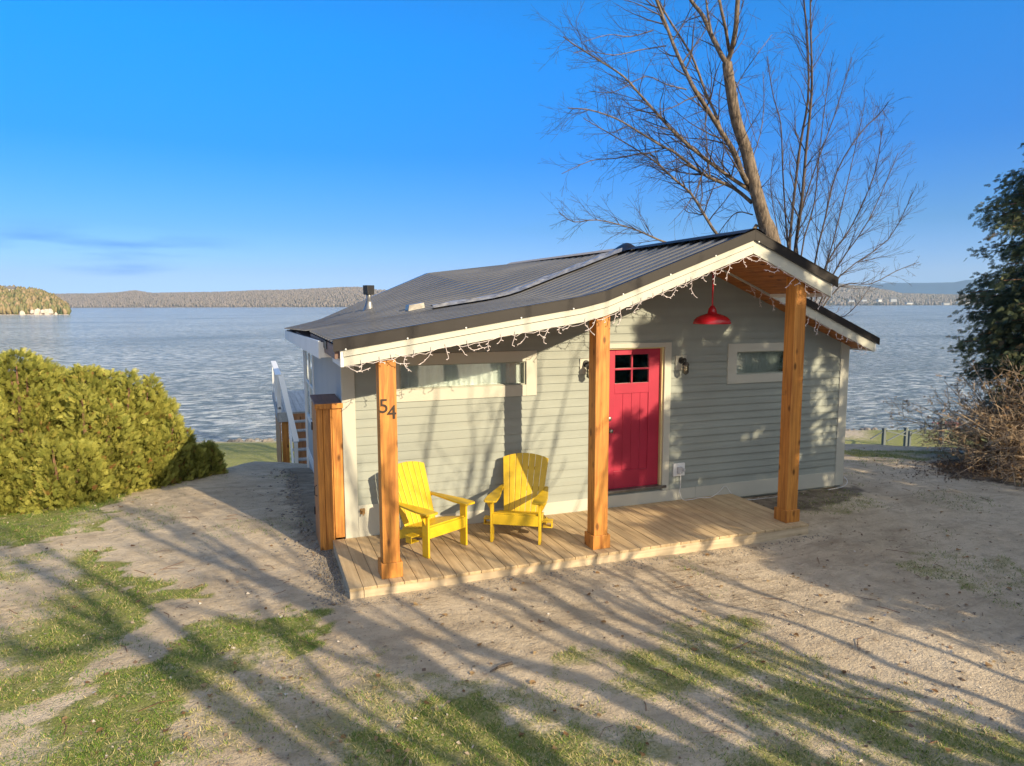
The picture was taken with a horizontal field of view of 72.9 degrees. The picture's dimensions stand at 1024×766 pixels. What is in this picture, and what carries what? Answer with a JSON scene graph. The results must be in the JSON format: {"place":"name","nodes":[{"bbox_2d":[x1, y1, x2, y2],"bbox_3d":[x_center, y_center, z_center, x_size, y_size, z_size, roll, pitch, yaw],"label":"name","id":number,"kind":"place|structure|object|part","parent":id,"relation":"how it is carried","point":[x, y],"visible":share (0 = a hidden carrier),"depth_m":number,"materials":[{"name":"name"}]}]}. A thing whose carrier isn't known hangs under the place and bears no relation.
{"place":"outdoors","nodes":[
{"label":"outdoors","id":0,"kind":"place"},
{"bbox_2d":[71,293,377,307],"bbox_3d":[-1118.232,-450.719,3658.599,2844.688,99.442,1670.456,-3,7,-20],"label":"hills","id":1,"kind":"structure","parent":0,"point":[138,306],"depth_m":3292.85,"materials":[{"name":"plant"}]},
{"bbox_2d":[54,286,385,307],"bbox_3d":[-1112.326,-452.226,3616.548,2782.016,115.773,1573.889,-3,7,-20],"label":"forest","id":2,"kind":"object","parent":1,"relation":"on","point":[312,297],"visible":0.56,"depth_m":3416.64,"materials":[{"name":"plant"}]},
{"bbox_2d":[0,430,1023,765],"bbox_3d":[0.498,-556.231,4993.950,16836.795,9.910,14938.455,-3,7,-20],"label":"ground","id":3,"kind":"structure","parent":0,"point":[902,520],"depth_m":6.33,"materials":[{"name":"beige sand"}]},
{"bbox_2d":[0,373,24,416],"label":"cedar bush","id":4,"kind":"object","parent":3,"relation":"on","point":[8,392],"visible":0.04,"depth_m":11.23,"materials":[{"name":"green plant"}]},
{"bbox_2d":[4,361,80,437],"bbox_3d":[-7.974,1.043,12.122,2.253,2.918,2.458,-3,7,-20],"label":"cedar bush","id":5,"kind":"object","parent":3,"relation":"on","point":[61,368],"visible":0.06,"depth_m":11.29,"materials":[{"name":"green plant"}]},
{"bbox_2d":[0,346,89,515],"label":"cedar bush","id":6,"kind":"object","parent":3,"relation":"on","point":[33,372],"visible":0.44,"depth_m":11.04,"materials":[{"name":"green plant"}]},
{"bbox_2d":[0,435,89,518],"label":"cedar bush","id":7,"kind":"object","parent":3,"relation":"on","point":[24,508],"visible":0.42,"depth_m":10.42,"materials":[{"name":"green plant"}]},
{"bbox_2d":[1,427,120,514],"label":"cedar bush","id":8,"kind":"object","parent":3,"relation":"on","point":[63,463],"visible":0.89,"depth_m":10.55,"materials":[{"name":"green plant"}]},
{"bbox_2d":[34,363,158,501],"bbox_3d":[-7.260,0.942,11.720,2.380,2.566,2.241,-3,7,-20],"label":"cedar bush","id":9,"kind":"object","parent":3,"relation":"on","point":[81,389],"visible":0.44,"depth_m":11.34,"materials":[{"name":"green plant"}]},
{"bbox_2d":[78,368,178,493],"bbox_3d":[-7.168,0.976,12.237,2.477,2.483,1.750,3,7,24],"label":"cedar bush","id":10,"kind":"object","parent":3,"relation":"on","point":[149,381],"visible":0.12,"depth_m":11.93,"materials":[{"name":"green plant"}]},
{"bbox_2d":[111,439,155,493],"bbox_3d":[-6.887,1.492,12.166,2.097,1.461,1.852,-3,7,-20],"label":"cedar bush","id":11,"kind":"object","parent":3,"relation":"on","point":[124,474],"visible":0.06,"depth_m":11.64,"materials":[{"name":"green plant"}]},
{"bbox_2d":[90,385,197,482],"bbox_3d":[-6.622,1.070,12.432,1.824,2.135,1.621,-3,7,-20],"label":"cedar bush","id":12,"kind":"object","parent":3,"relation":"on","point":[172,406],"visible":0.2,"depth_m":12.30,"materials":[{"name":"green plant"}]},
{"bbox_2d":[116,449,175,492],"bbox_3d":[-6.671,1.524,12.312,1.495,0.912,1.588,-3,7,-20],"label":"cedar bush","id":13,"kind":"object","parent":3,"relation":"on","point":[165,475],"visible":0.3,"depth_m":11.90,"materials":[{"name":"green plant"}]},
{"bbox_2d":[123,417,197,487],"bbox_3d":[-6.514,1.262,12.535,1.567,1.645,1.656,2,7,19],"label":"cedar bush","id":14,"kind":"object","parent":3,"relation":"on","point":[171,445],"visible":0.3,"depth_m":12.10,"materials":[{"name":"green plant"}]},
{"bbox_2d":[178,438,228,479],"bbox_3d":[-6.215,1.516,12.992,1.604,1.095,1.474,3,7,28],"label":"cedar bush","id":15,"kind":"object","parent":3,"relation":"on","point":[209,455],"visible":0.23,"depth_m":12.88,"materials":[{"name":"green plant"}]},
{"bbox_2d":[271,361,306,463],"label":"staircase","id":16,"kind":"structure","parent":3,"relation":"on","point":[289,406],"depth_m":16.88,"materials":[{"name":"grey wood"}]},
{"bbox_2d":[310,394,345,550],"bbox_3d":[-2.345,1.126,8.786,0.361,1.898,0.725,-3,7,-20],"label":"cedar cabinet","id":17,"kind":"object","parent":3,"relation":"on","point":[326,429],"visible":0.87,"depth_m":8.50,"materials":[{"name":"brown wood"}]},
{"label":"side door","id":18,"kind":"part","parent":17,"relation":"part of","materials":[{"name":"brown wood"}]},
{"bbox_2d":[490,661,512,671],"bbox_3d":[-0.089,2.355,5.760,0.220,0.034,0.030,-5,8,-35],"label":"fallen stick","id":19,"kind":"object","parent":3,"relation":"on","point":[504,664],"visible":1,"depth_m":5.76,"materials":[{"name":"brown wood"}]},
{"bbox_2d":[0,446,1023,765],"bbox_3d":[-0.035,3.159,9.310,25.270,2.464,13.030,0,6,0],"label":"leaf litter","id":20,"kind":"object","parent":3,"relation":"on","point":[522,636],"visible":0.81,"depth_m":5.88,"materials":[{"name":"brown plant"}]},
{"bbox_2d":[0,469,1023,765],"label":"pebbles","id":21,"kind":"object","parent":3,"relation":"on","point":[330,569],"visible":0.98,"depth_m":7.96,"materials":[{"name":"stone"}]},
{"bbox_2d":[9,479,1021,765],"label":"fallen leaves","id":22,"kind":"object","parent":3,"relation":"on","point":[534,653],"depth_m":5.74,"materials":[{"name":"brown plant"}]},
{"bbox_2d":[227,427,877,441],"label":"shore stones","id":23,"kind":"object","parent":3,"relation":"on","point":[272,439],"visible":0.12,"depth_m":46.65,"materials":[{"name":"grey stone"}]},
{"bbox_2d":[333,494,808,599],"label":"porch deck","id":24,"kind":"structure","parent":3,"relation":"on","point":[698,524],"depth_m":8.46,"materials":[{"name":"brown wood"}]},
{"bbox_2d":[398,461,474,558],"bbox_3d":[-1.062,1.474,8.363,1.034,0.948,0.860,6,9,42],"label":"garden chair","id":25,"kind":"object","parent":24,"relation":"on","point":[417,512],"visible":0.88,"depth_m":8.33,"materials":[{"name":"yellow paint"}]},
{"bbox_2d":[483,453,552,544],"bbox_3d":[0.117,1.426,8.762,0.860,0.948,1.034,1,7,11],"label":"garden chair","id":26,"kind":"object","parent":24,"relation":"on","point":[522,514],"visible":1,"depth_m":8.90,"materials":[{"name":"yellow paint"}]},
{"bbox_2d":[284,228,879,578],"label":"cottage","id":27,"kind":"structure","parent":3,"relation":"on","point":[752,402],"depth_m":9.46,"materials":[{"name":"paint"}]},
{"bbox_2d":[306,351,312,418],"bbox_3d":[-3.936,0.024,13.497,0.018,1.360,1.750,-3,7,-20],"label":"side window","id":28,"kind":"structure","parent":27,"relation":"in","point":[310,359],"depth_m":13.78,"materials":[{"name":"white glass"}]},
{"bbox_2d":[396,350,536,401],"bbox_3d":[-0.630,-0.101,8.994,2.000,0.600,0.145,-3,7,-20],"label":"window","id":29,"kind":"structure","parent":27,"relation":"in","point":[509,370],"depth_m":9.00,"materials":[{"name":"beige paint"}]},
{"bbox_2d":[580,358,588,377],"bbox_3d":[1.043,-0.191,9.450,0.180,0.273,0.183,-3,7,-20],"label":"wall lantern","id":30,"kind":"object","parent":27,"relation":"attached to","point":[584,366],"depth_m":9.49,"materials":[{"name":"beige paint"}]},
{"bbox_2d":[347,254,825,372],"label":"string lights","id":31,"kind":"object","parent":27,"relation":"attached to","point":[501,336],"visible":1,"depth_m":7.78,"materials":[{"name":"plastic"}]},
{"bbox_2d":[608,348,659,488],"bbox_3d":[1.722,0.515,9.923,0.910,2.005,0.129,-3,7,-20],"label":"door","id":32,"kind":"structure","parent":27,"relation":"in","point":[634,374],"depth_m":9.96,"materials":[{"name":"paint"}]},
{"bbox_2d":[675,355,689,374],"bbox_3d":[2.478,-0.254,9.979,0.180,0.273,0.183,-3,7,-20],"label":"wall lantern","id":33,"kind":"object","parent":27,"relation":"attached to","point":[681,363],"depth_m":10.02,"materials":[{"name":"beige paint"}]},
{"bbox_2d":[693,271,730,323],"bbox_3d":[2.630,-1.222,9.075,0.486,0.892,0.486,-3,7,-20],"label":"pendant lamp","id":34,"kind":"object","parent":27,"relation":"hanging from","point":[712,316],"visible":0.93,"depth_m":8.98,"materials":[{"name":"red metal"}]},
{"bbox_2d":[726,342,783,383],"bbox_3d":[3.846,-0.319,10.642,1.390,0.600,0.146,-3,7,-20],"label":"window","id":35,"kind":"structure","parent":27,"relation":"in","point":[747,362],"depth_m":10.59,"materials":[{"name":"beige paint"}]},
{"bbox_2d":[679,472,847,499],"bbox_3d":[3.973,1.515,10.768,3.212,0.555,0.094,-3,7,-21],"label":"power cord","id":36,"kind":"object","parent":27,"relation":"attached to","point":[730,492],"visible":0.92,"depth_m":10.41,"materials":[{"name":"white plastic"}]},
{"bbox_2d":[746,282,871,354],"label":"string lights","id":37,"kind":"object","parent":27,"relation":"hanging from","point":[808,319],"visible":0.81,"depth_m":10.35,"materials":[{"name":"plastic"}]},
{"bbox_2d":[523,0,797,247],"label":"bare maple","id":38,"kind":"object","parent":3,"relation":"on","point":[751,184],"visible":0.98,"depth_m":18.05,"materials":[{"name":"brown plant"}]},
{"bbox_2d":[870,415,952,445],"bbox_3d":[22.688,2.877,40.037,6.219,1.905,1.379,-3,7,-22],"label":"rail fence","id":39,"kind":"object","parent":3,"relation":"on","point":[907,438],"visible":0.66,"depth_m":39.54,"materials":[{"name":"grey paint"}]},
{"bbox_2d":[872,457,1023,482],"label":"leaf heap","id":40,"kind":"object","parent":3,"relation":"on","point":[961,466],"visible":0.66,"depth_m":12.45,"materials":[{"name":"brown plant"}]},
{"bbox_2d":[881,350,1023,488],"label":"twiggy shrub","id":41,"kind":"object","parent":3,"relation":"on","point":[1008,433],"visible":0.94,"depth_m":12.62,"materials":[{"name":"brown plant"}]},
{"bbox_2d":[940,143,1023,427],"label":"cedar tree","id":42,"kind":"object","parent":3,"relation":"on","point":[996,339],"visible":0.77,"depth_m":13.34,"materials":[{"name":"green plant"}]},
{"bbox_2d":[0,305,1023,441],"bbox_3d":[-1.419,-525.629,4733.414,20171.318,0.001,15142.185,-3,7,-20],"label":"lake","id":43,"kind":"structure","parent":0,"point":[211,367],"depth_m":127.17,"materials":[{"name":"liquid"}]},
{"bbox_2d":[0,314,67,314],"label":"headland stones","id":44,"kind":"object","parent":43,"relation":"in","point":[39,314],"visible":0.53,"depth_m":708.29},
{"bbox_2d":[0,449,1023,765],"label":"lawn grass","id":45,"kind":"structure","parent":0,"point":[412,713],"depth_m":5.35,"materials":[{"name":"green plant"}]},
{"bbox_2d":[0,0,1023,293],"label":"sky","id":46,"kind":"structure","parent":0,"point":[153,146],"materials":[{"name":"blue"}]},
{"bbox_2d":[754,0,926,322],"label":"multi stem tree","id":47,"kind":"object","parent":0,"point":[787,238],"visible":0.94,"depth_m":20.04,"materials":[{"name":"brown plant"}]},
{"bbox_2d":[818,301,952,305],"bbox_3d":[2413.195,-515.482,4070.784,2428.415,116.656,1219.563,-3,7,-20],"label":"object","id":48,"kind":"structure","parent":0,"point":[848,305],"depth_m":3629.95,"materials":[{"name":"white"}]},
{"bbox_2d":[890,297,896,301],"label":"house","id":49,"kind":"structure","parent":48,"relation":"on","point":[893,299],"depth_m":3567.50,"materials":[{"name":"white"}]},
{"bbox_2d":[807,284,996,305],"bbox_3d":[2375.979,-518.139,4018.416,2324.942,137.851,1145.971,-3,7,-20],"label":"forest","id":50,"kind":"object","parent":48,"relation":"on","point":[884,295],"visible":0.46,"depth_m":3760.33,"materials":[{"name":"plant"}]},
{"bbox_2d":[867,280,1010,294],"bbox_3d":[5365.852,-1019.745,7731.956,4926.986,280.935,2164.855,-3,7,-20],"label":"hills","id":51,"kind":"structure","parent":0,"point":[953,288],"depth_m":7563.08,"materials":[{"name":"plant"}]},
{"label":"headland","id":52,"kind":"structure","parent":0,"visible":0},
{"bbox_2d":[4,286,15,290],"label":"house","id":53,"kind":"structure","parent":52,"relation":"on","point":[11,287],"depth_m":776.22,"materials":[{"name":"white"}]},
{"bbox_2d":[0,285,70,314],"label":"headland forest","id":54,"kind":"object","parent":52,"relation":"on","point":[18,299],"visible":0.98,"depth_m":735.69,"materials":[{"name":"green plant"}]},
{"bbox_2d":[19,308,57,314],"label":"rock outcrop","id":55,"kind":"object","parent":52,"relation":"on","point":[37,311],"visible":0.85,"depth_m":710.47,"materials":[{"name":"beige stone"}]}
]}

